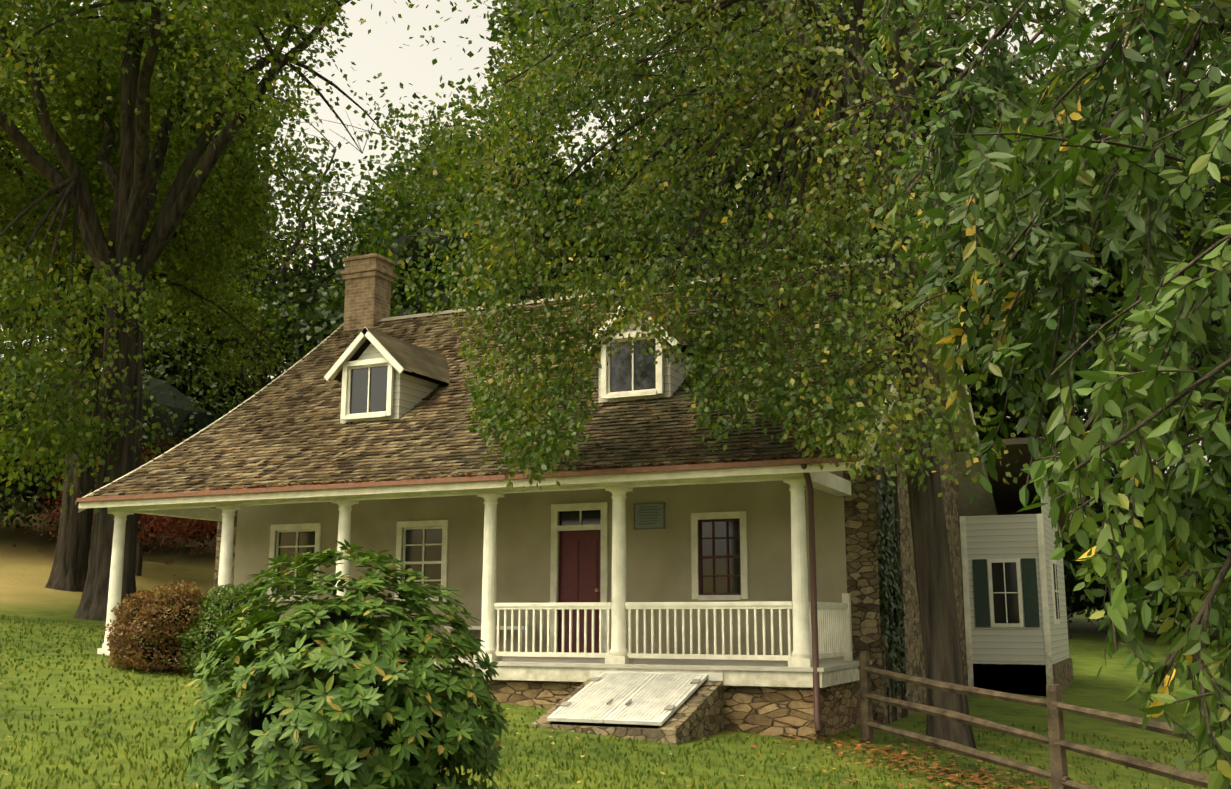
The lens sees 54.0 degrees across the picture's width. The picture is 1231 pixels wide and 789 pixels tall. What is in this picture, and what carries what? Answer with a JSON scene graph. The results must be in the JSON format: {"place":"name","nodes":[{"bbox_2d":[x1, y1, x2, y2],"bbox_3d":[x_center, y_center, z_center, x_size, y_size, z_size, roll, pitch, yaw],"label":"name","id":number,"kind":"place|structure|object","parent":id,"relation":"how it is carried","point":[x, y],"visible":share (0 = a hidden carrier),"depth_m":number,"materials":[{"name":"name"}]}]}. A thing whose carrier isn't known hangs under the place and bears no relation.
{"place":"outdoors","nodes":[
{"label":"outdoors","id":0,"kind":"place"},
{"bbox_2d":[214,510,237,599],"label":"gable wall","id":1,"kind":"structure","parent":0,"point":[219,531],"depth_m":21.81,"materials":[{"name":"beige paint"}]},
{"bbox_2d":[340,343,438,423],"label":"dormer walls","id":2,"kind":"structure","parent":0,"point":[410,392],"depth_m":20.57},
{"bbox_2d":[324,327,411,419],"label":"dormer trim","id":3,"kind":"structure","parent":2,"relation":"attached to","point":[344,362],"depth_m":20.54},
{"bbox_2d":[347,363,387,414],"bbox_3d":[-4.195,-0.078,20.525,0.840,0.856,0.030,-5,-11,24],"label":"window sash","id":4,"kind":"object","parent":3,"relation":"in","point":[349,383],"visible":0.54,"depth_m":20.59,"materials":[{"name":"white wood"}]},
{"bbox_2d":[350,366,387,413],"bbox_3d":[-4.187,-0.074,20.543,0.840,0.856,0.010,-5,-11,24],"label":"dormer glass","id":5,"kind":"object","parent":4,"relation":"in","point":[359,390],"depth_m":20.54,"materials":[{"name":"grey glass"}]},
{"bbox_2d":[333,327,450,383],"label":"dormer roof","id":6,"kind":"structure","parent":2,"relation":"on","point":[418,359],"depth_m":21.09,"materials":[{"name":"brown wood"}]},
{"bbox_2d":[97,477,811,666],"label":"porch columns","id":7,"kind":"structure","parent":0,"point":[801,654],"depth_m":16.34,"materials":[{"name":"white wood"}]},
{"bbox_2d":[276,510,739,596],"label":"window sashes","id":8,"kind":"object","parent":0,"point":[434,552],"visible":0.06,"depth_m":19.13,"materials":[{"name":"white wood"}]},
{"bbox_2d":[0,494,1230,788],"bbox_3d":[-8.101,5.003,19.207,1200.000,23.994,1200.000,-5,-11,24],"label":"lawn ground","id":9,"kind":"structure","parent":0,"point":[26,594],"depth_m":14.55,"materials":[{"name":"green plant"}]},
{"bbox_2d":[0,325,68,522],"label":"understory bush","id":10,"kind":"object","parent":9,"relation":"on","point":[15,491],"depth_m":43.83,"materials":[{"name":"green plant"}]},
{"bbox_2d":[0,0,68,313],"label":"tree","id":11,"kind":"object","parent":9,"relation":"on","point":[15,22],"depth_m":59.44,"materials":[{"name":"green plant"}]},
{"bbox_2d":[0,104,73,328],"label":"tree foliage","id":12,"kind":"object","parent":9,"relation":"on","point":[33,309],"depth_m":56.36,"materials":[{"name":"green plant"}]},
{"bbox_2d":[0,325,101,496],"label":"understory bush","id":13,"kind":"object","parent":9,"relation":"on","point":[32,347],"depth_m":54.31,"materials":[{"name":"green plant"}]},
{"bbox_2d":[0,120,110,345],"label":"tree","id":14,"kind":"object","parent":9,"relation":"on","point":[31,290],"depth_m":54.68,"materials":[{"name":"green plant"}]},
{"bbox_2d":[14,420,216,575],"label":"red maple tree","id":15,"kind":"object","parent":9,"relation":"on","point":[61,492],"depth_m":41.25,"materials":[{"name":"plant"}]},
{"bbox_2d":[0,321,246,546],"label":"understory bush","id":16,"kind":"object","parent":9,"relation":"on","point":[22,505],"depth_m":46.33,"materials":[{"name":"green plant"}]},
{"bbox_2d":[102,579,211,672],"bbox_3d":[-6.562,3.369,17.456,1.857,1.394,1.502,-5,-11,24],"label":"barberry bush","id":17,"kind":"object","parent":9,"relation":"on","point":[124,626],"depth_m":17.04,"materials":[{"name":"brown plant"}]},
{"bbox_2d":[48,15,286,355],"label":"tree","id":18,"kind":"object","parent":9,"relation":"on","point":[227,307],"depth_m":58.09,"materials":[{"name":"green plant"}]},
{"bbox_2d":[0,3,336,591],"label":"tree","id":19,"kind":"object","parent":9,"relation":"on","point":[206,283],"depth_m":35.82,"materials":[{"name":"plant"}]},
{"bbox_2d":[137,507,217,576],"bbox_3d":[-10.815,3.569,35.028,8.520,5.793,7.761,-5,-11,24],"label":"red maple tree","id":20,"kind":"object","parent":9,"relation":"on","point":[150,519],"depth_m":34.27,"materials":[{"name":"red plant"}]},
{"bbox_2d":[98,30,292,374],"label":"tree","id":21,"kind":"object","parent":9,"relation":"on","point":[258,152],"depth_m":65.02,"materials":[{"name":"green plant"}]},
{"bbox_2d":[82,106,330,409],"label":"tree","id":22,"kind":"object","parent":9,"relation":"on","point":[185,346],"depth_m":52.87,"materials":[{"name":"green plant"}]},
{"bbox_2d":[174,582,278,678],"bbox_3d":[-5.467,3.366,17.125,1.486,1.414,1.358,-5,-11,24],"label":"bush","id":23,"kind":"object","parent":9,"relation":"on","point":[223,603],"depth_m":16.83,"materials":[{"name":"green plant"}]},
{"bbox_2d":[9,74,462,415],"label":"tree","id":24,"kind":"object","parent":9,"relation":"on","point":[292,310],"depth_m":54.74,"materials":[{"name":"green plant"}]},
{"bbox_2d":[0,0,551,620],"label":"tree","id":25,"kind":"object","parent":9,"relation":"on","point":[188,20],"depth_m":28.35,"materials":[{"name":"green plant"}]},
{"bbox_2d":[151,307,404,402],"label":"tree","id":26,"kind":"object","parent":9,"relation":"on","point":[230,388],"depth_m":61.67,"materials":[{"name":"green plant"}]},
{"bbox_2d":[144,161,430,398],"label":"tree","id":27,"kind":"object","parent":9,"relation":"on","point":[337,251],"depth_m":58.72,"materials":[{"name":"green plant"}]},
{"bbox_2d":[143,140,455,421],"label":"tree","id":28,"kind":"object","parent":9,"relation":"on","point":[320,284],"depth_m":59.41,"materials":[{"name":"green plant"}]},
{"bbox_2d":[184,290,415,420],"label":"tree","id":29,"kind":"object","parent":9,"relation":"on","point":[233,386],"visible":0.02,"depth_m":62.74,"materials":[{"name":"green plant"}]},
{"bbox_2d":[180,539,510,788],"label":"rhododendron bush","id":30,"kind":"object","parent":9,"relation":"on","point":[461,737],"depth_m":7.80,"materials":[{"name":"green plant"}]},
{"bbox_2d":[275,62,653,371],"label":"tree","id":31,"kind":"object","parent":9,"relation":"on","point":[376,193],"depth_m":54.98,"materials":[{"name":"green plant"}]},
{"bbox_2d":[381,166,585,304],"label":"tree","id":32,"kind":"object","parent":9,"relation":"on","point":[401,290],"depth_m":67.38,"materials":[{"name":"green plant"}]},
{"bbox_2d":[108,472,859,687],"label":"porch trim","id":33,"kind":"structure","parent":9,"relation":"on","point":[830,483],"depth_m":16.05,"materials":[{"name":"white wood"}]},
{"bbox_2d":[105,651,871,671],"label":"porch floor","id":34,"kind":"structure","parent":9,"relation":"on","point":[743,665],"depth_m":15.77,"materials":[{"name":"white wood"}]},
{"bbox_2d":[494,593,852,660],"bbox_3d":[0.898,3.040,15.753,4.998,0.920,2.099,1,-10,-4],"label":"porch railing","id":35,"kind":"object","parent":34,"relation":"on","point":[834,630],"visible":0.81,"depth_m":15.73,"materials":[{"name":"white wood"}]},
{"bbox_2d":[264,0,761,357],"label":"tree","id":36,"kind":"object","parent":9,"relation":"on","point":[510,25],"depth_m":43.86,"materials":[{"name":"green plant"}]},
{"bbox_2d":[234,471,846,659],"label":"house wall","id":37,"kind":"structure","parent":9,"relation":"on","point":[658,565],"depth_m":18.59,"materials":[{"name":"beige paint"}]},
{"bbox_2d":[267,502,747,652],"bbox_3d":[-2.098,2.991,19.445,8.840,2.350,0.170,-5,-11,24],"label":"house window trim","id":38,"kind":"structure","parent":37,"relation":"attached to","point":[556,528],"depth_m":18.86,"materials":[{"name":"white wood"}]},
{"bbox_2d":[274,526,441,597],"bbox_3d":[-4.418,2.880,20.615,3.480,1.210,0.030,-5,-11,24],"label":"window sash","id":39,"kind":"object","parent":38,"relation":"in","point":[422,562],"visible":0.35,"depth_m":20.26,"materials":[{"name":"white wood"}]},
{"bbox_2d":[78,252,997,515],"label":"roof trim","id":40,"kind":"structure","parent":37,"relation":"on","point":[982,503],"depth_m":17.92,"materials":[{"name":"wood"}]},
{"bbox_2d":[340,253,396,331],"bbox_3d":[-5.369,-1.562,26.074,0.930,2.800,0.760,-5,-11,24],"label":"chimney","id":41,"kind":"object","parent":40,"relation":"on","point":[368,278],"visible":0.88,"depth_m":25.92,"materials":[{"name":"brown brick"}]},
{"bbox_2d":[76,456,859,501],"bbox_3d":[-2.906,1.236,16.961,12.750,0.065,0.056,-5,-11,24],"label":"roof gutter","id":42,"kind":"object","parent":40,"relation":"attached to","point":[521,476],"visible":0.93,"depth_m":16.50,"materials":[{"name":"brown metal"}]},
{"bbox_2d":[86,256,932,496],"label":"roof shakes","id":43,"kind":"object","parent":40,"relation":"on","point":[287,427],"visible":0.42,"depth_m":19.43,"materials":[{"name":"brown wood"}]},
{"bbox_2d":[339,251,938,326],"bbox_3d":[-0.143,-1.985,23.738,12.750,0.110,0.280,-5,-11,24],"label":"roof ridge cap","id":44,"kind":"object","parent":43,"relation":"on","point":[461,310],"visible":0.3,"depth_m":24.43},
{"bbox_2d":[199,328,891,490],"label":"leaves on roof","id":45,"kind":"object","parent":40,"relation":"on","point":[594,468],"visible":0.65,"depth_m":16.46,"materials":[{"name":"brown plant"}]},
{"bbox_2d":[591,306,706,359],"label":"dormer roof","id":46,"kind":"structure","parent":40,"relation":"on","point":[666,321],"depth_m":19.02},
{"bbox_2d":[801,464,821,732],"bbox_3d":[2.360,2.409,14.485,0.119,3.216,0.357,-5,-11,24],"label":"downspout","id":47,"kind":"object","parent":40,"relation":"attached to","point":[814,617],"visible":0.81,"depth_m":14.57,"materials":[{"name":"brown"}]},
{"bbox_2d":[559,530,600,652],"bbox_3d":[-0.533,3.071,18.828,0.760,1.890,0.055,-5,-11,24],"label":"house door","id":48,"kind":"structure","parent":37,"relation":"in","point":[580,568],"depth_m":18.84,"materials":[{"name":"red wood"}]},
{"bbox_2d":[634,502,664,529],"bbox_3d":[0.520,1.861,18.468,0.510,0.400,0.045,-5,-11,24],"label":"house plaque frame","id":49,"kind":"object","parent":37,"relation":"attached to","point":[663,503],"visible":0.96,"depth_m":18.45,"materials":[{"name":"metal"}]},
{"bbox_2d":[635,504,662,527],"bbox_3d":[0.522,1.862,18.473,0.470,0.360,0.035,-5,-11,24],"label":"house plaque","id":50,"kind":"object","parent":49,"relation":"in","point":[659,523],"visible":0.64,"depth_m":18.46,"materials":[{"name":"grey metal"}]},
{"bbox_2d":[698,518,740,594],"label":"window panes","id":51,"kind":"structure","parent":37,"relation":"in","point":[712,557],"depth_m":17.95,"materials":[{"name":"glass"}]},
{"bbox_2d":[390,0,729,316],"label":"tree","id":52,"kind":"object","parent":9,"relation":"on","point":[415,255],"visible":0.04,"depth_m":42.66,"materials":[{"name":"green plant"}]},
{"bbox_2d":[0,676,1165,788],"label":"yellow lawn leaves","id":53,"kind":"object","parent":9,"relation":"on","point":[601,750],"visible":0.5,"depth_m":12.31,"materials":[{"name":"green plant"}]},
{"bbox_2d":[531,678,723,744],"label":"stone bulkhead cheeks","id":54,"kind":"object","parent":9,"relation":"on","point":[698,713],"visible":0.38,"depth_m":14.00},
{"bbox_2d":[547,671,723,725],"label":"bulkhead doors","id":55,"kind":"structure","parent":54,"relation":"on","point":[652,695],"depth_m":14.45,"materials":[{"name":"white wood"}]},
{"bbox_2d":[560,677,700,709],"bbox_3d":[0.189,3.598,14.569,1.440,0.301,0.972,-5,-11,24],"label":"bulkhead hardware","id":56,"kind":"object","parent":55,"relation":"attached to","point":[667,707],"visible":0.96,"depth_m":14.40,"materials":[{"name":"grey metal"}]},
{"bbox_2d":[505,131,757,302],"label":"tree","id":57,"kind":"object","parent":9,"relation":"on","point":[584,173],"depth_m":65.65,"materials":[{"name":"green plant"}]},
{"bbox_2d":[471,679,859,740],"bbox_3d":[-2.409,4.907,17.880,11.700,1.515,2.500,-5,-11,24],"label":"stone foundation","id":58,"kind":"object","parent":9,"relation":"on","point":[775,711],"depth_m":14.87,"materials":[{"name":"beige stone"}]},
{"bbox_2d":[488,26,903,299],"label":"tree","id":59,"kind":"object","parent":9,"relation":"on","point":[589,174],"depth_m":46.28,"materials":[{"name":"green plant"}]},
{"bbox_2d":[567,30,831,281],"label":"tree foliage","id":60,"kind":"object","parent":9,"relation":"on","point":[607,257],"visible":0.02,"depth_m":43.64,"materials":[{"name":"green plant"}]},
{"bbox_2d":[354,0,1230,749],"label":"tree","id":61,"kind":"object","parent":9,"relation":"on","point":[510,422],"depth_m":14.58,"materials":[{"name":"green plant"}]},
{"bbox_2d":[644,2,1046,399],"bbox_3d":[7.020,-6.400,41.872,14.953,14.837,15.373,-5,-11,24],"label":"tree foliage","id":62,"kind":"object","parent":9,"relation":"on","point":[990,376],"visible":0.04,"depth_m":39.20,"materials":[{"name":"green plant"}]},
{"bbox_2d":[576,1,1117,427],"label":"tree","id":63,"kind":"object","parent":9,"relation":"on","point":[988,397],"depth_m":39.40,"materials":[{"name":"green plant"}]},
{"bbox_2d":[702,727,1118,788],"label":"fallen leaves","id":64,"kind":"object","parent":9,"relation":"on","point":[902,759],"visible":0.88,"depth_m":12.65,"materials":[{"name":"brown plant"}]},
{"bbox_2d":[768,55,1085,436],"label":"tree","id":65,"kind":"object","parent":9,"relation":"on","point":[1085,334],"depth_m":57.07,"materials":[{"name":"green plant"}]},
{"bbox_2d":[780,24,1230,638],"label":"tree","id":66,"kind":"object","parent":9,"relation":"on","point":[1084,402],"depth_m":42.11,"materials":[{"name":"green plant"}]},
{"bbox_2d":[959,514,1069,695],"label":"wing walls","id":67,"kind":"structure","parent":9,"relation":"on","point":[1002,537],"depth_m":23.44,"materials":[{"name":"white wood"}]},
{"bbox_2d":[972,558,1039,626],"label":"window shutters","id":68,"kind":"object","parent":67,"relation":"attached to","point":[1030,594],"visible":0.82,"depth_m":23.28,"materials":[{"name":"wood"}]},
{"bbox_2d":[960,514,1059,686],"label":"white trim","id":69,"kind":"structure","parent":67,"relation":"attached to","point":[1045,604],"depth_m":23.32,"materials":[{"name":"white wood"}]},
{"bbox_2d":[956,437,1075,538],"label":"wing roof","id":70,"kind":"structure","parent":67,"relation":"on","point":[1006,497],"depth_m":25.29,"materials":[{"name":"brown wood"}]},
{"bbox_2d":[991,562,1059,622],"bbox_3d":[8.343,3.938,23.969,0.415,1.180,2.285,-13,-16,50],"label":"window glass","id":71,"kind":"object","parent":67,"relation":"in","point":[1011,598],"visible":0.89,"depth_m":23.33,"materials":[{"name":"black glass"}]},
{"bbox_2d":[967,657,1073,696],"bbox_3d":[7.855,6.353,25.297,3.000,1.550,4.550,-5,-11,24],"label":"stone base","id":72,"kind":"object","parent":9,"relation":"on","point":[1063,678],"visible":0.14,"depth_m":23.12,"materials":[{"name":"brown stone"}]},
{"bbox_2d":[858,651,1230,788],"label":"split rail fence","id":73,"kind":"object","parent":9,"relation":"on","point":[1056,775],"visible":0.96,"depth_m":11.62,"materials":[{"name":"brown wood"}]},
{"bbox_2d":[977,420,1193,618],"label":"understory bush","id":74,"kind":"object","parent":9,"relation":"on","point":[1071,582],"depth_m":45.84,"materials":[{"name":"green plant"}]},
{"bbox_2d":[969,60,1230,446],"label":"tree foliage","id":75,"kind":"object","parent":9,"relation":"on","point":[1178,235],"visible":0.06,"depth_m":41.16,"materials":[{"name":"green plant"}]},
{"bbox_2d":[1059,445,1230,623],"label":"understory bush","id":76,"kind":"object","parent":9,"relation":"on","point":[1094,608],"depth_m":51.38,"materials":[{"name":"green plant"}]},
{"bbox_2d":[1095,458,1230,635],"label":"understory bush","id":77,"kind":"object","parent":9,"relation":"on","point":[1220,537],"depth_m":43.38,"materials":[{"name":"green plant"}]},
{"bbox_2d":[1096,76,1230,418],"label":"tree foliage","id":78,"kind":"object","parent":9,"relation":"on","point":[1117,109],"depth_m":54.01,"materials":[{"name":"green plant"}]},
{"bbox_2d":[1167,43,1230,434],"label":"tree","id":79,"kind":"object","parent":9,"relation":"on","point":[1189,213],"depth_m":41.31,"materials":[{"name":"green plant"}]},
{"bbox_2d":[1177,6,1230,408],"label":"tree foliage","id":80,"kind":"object","parent":9,"relation":"on","point":[1211,182],"visible":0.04,"depth_m":39.62,"materials":[{"name":"green plant"}]},
{"bbox_2d":[1,0,1230,474],"label":"sky","id":81,"kind":"structure","parent":0,"point":[378,51],"materials":[{"name":"white"}]},
{"bbox_2d":[598,314,695,402],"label":"dormer walls","id":82,"kind":"structure","parent":0,"point":[673,380],"depth_m":18.48,"materials":[{"name":"white wood"}]},
{"bbox_2d":[584,298,682,398],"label":"dormer trim","id":83,"kind":"structure","parent":82,"relation":"attached to","point":[604,376],"depth_m":18.49,"materials":[{"name":"white wood"}]},
{"bbox_2d":[608,336,656,393],"bbox_3d":[0.266,-0.444,18.531,0.840,0.856,0.030,-5,-11,24],"label":"window sash","id":84,"kind":"object","parent":83,"relation":"in","point":[623,340],"visible":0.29,"depth_m":18.55,"materials":[{"name":"white wood"}]},
{"bbox_2d":[610,339,655,391],"bbox_3d":[0.274,-0.440,18.549,0.840,0.856,0.010,-5,-11,24],"label":"dormer glass","id":85,"kind":"object","parent":84,"relation":"in","point":[620,372],"depth_m":18.55,"materials":[{"name":"grey glass"}]},
{"bbox_2d":[843,318,967,724],"bbox_3d":[5.047,1.814,20.644,0.450,8.399,7.600,-5,-11,24],"label":"stone chimney","id":86,"kind":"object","parent":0,"point":[863,568],"depth_m":17.29,"materials":[{"name":"stone"}]},
{"bbox_2d":[873,438,911,723],"bbox_3d":[3.992,2.581,17.432,0.207,4.135,1.631,-5,-11,24],"label":"climbing ivy","id":87,"kind":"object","parent":86,"relation":"attached to","point":[889,540],"depth_m":17.38,"materials":[{"name":"green plant"}]},
{"bbox_2d":[977,84,1024,439],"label":"tree foliage","id":88,"kind":"object","parent":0,"point":[983,425],"depth_m":57.87,"materials":[{"name":"green plant"}]},
{"bbox_2d":[862,0,1230,788],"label":"foliage","id":89,"kind":"object","parent":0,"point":[1140,388],"depth_m":4.06,"materials":[{"name":"green plant"}]},
{"bbox_2d":[1038,448,1058,525],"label":"wing gable","id":90,"kind":"structure","parent":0,"point":[1045,509],"depth_m":24.47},
{"bbox_2d":[1079,66,1230,635],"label":"tree","id":91,"kind":"object","parent":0,"point":[1173,103],"depth_m":51.60,"materials":[{"name":"green plant"}]},
{"bbox_2d":[1112,264,1230,468],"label":"tree","id":92,"kind":"object","parent":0,"point":[1171,434],"depth_m":62.83,"materials":[{"name":"green plant"}]}
]}

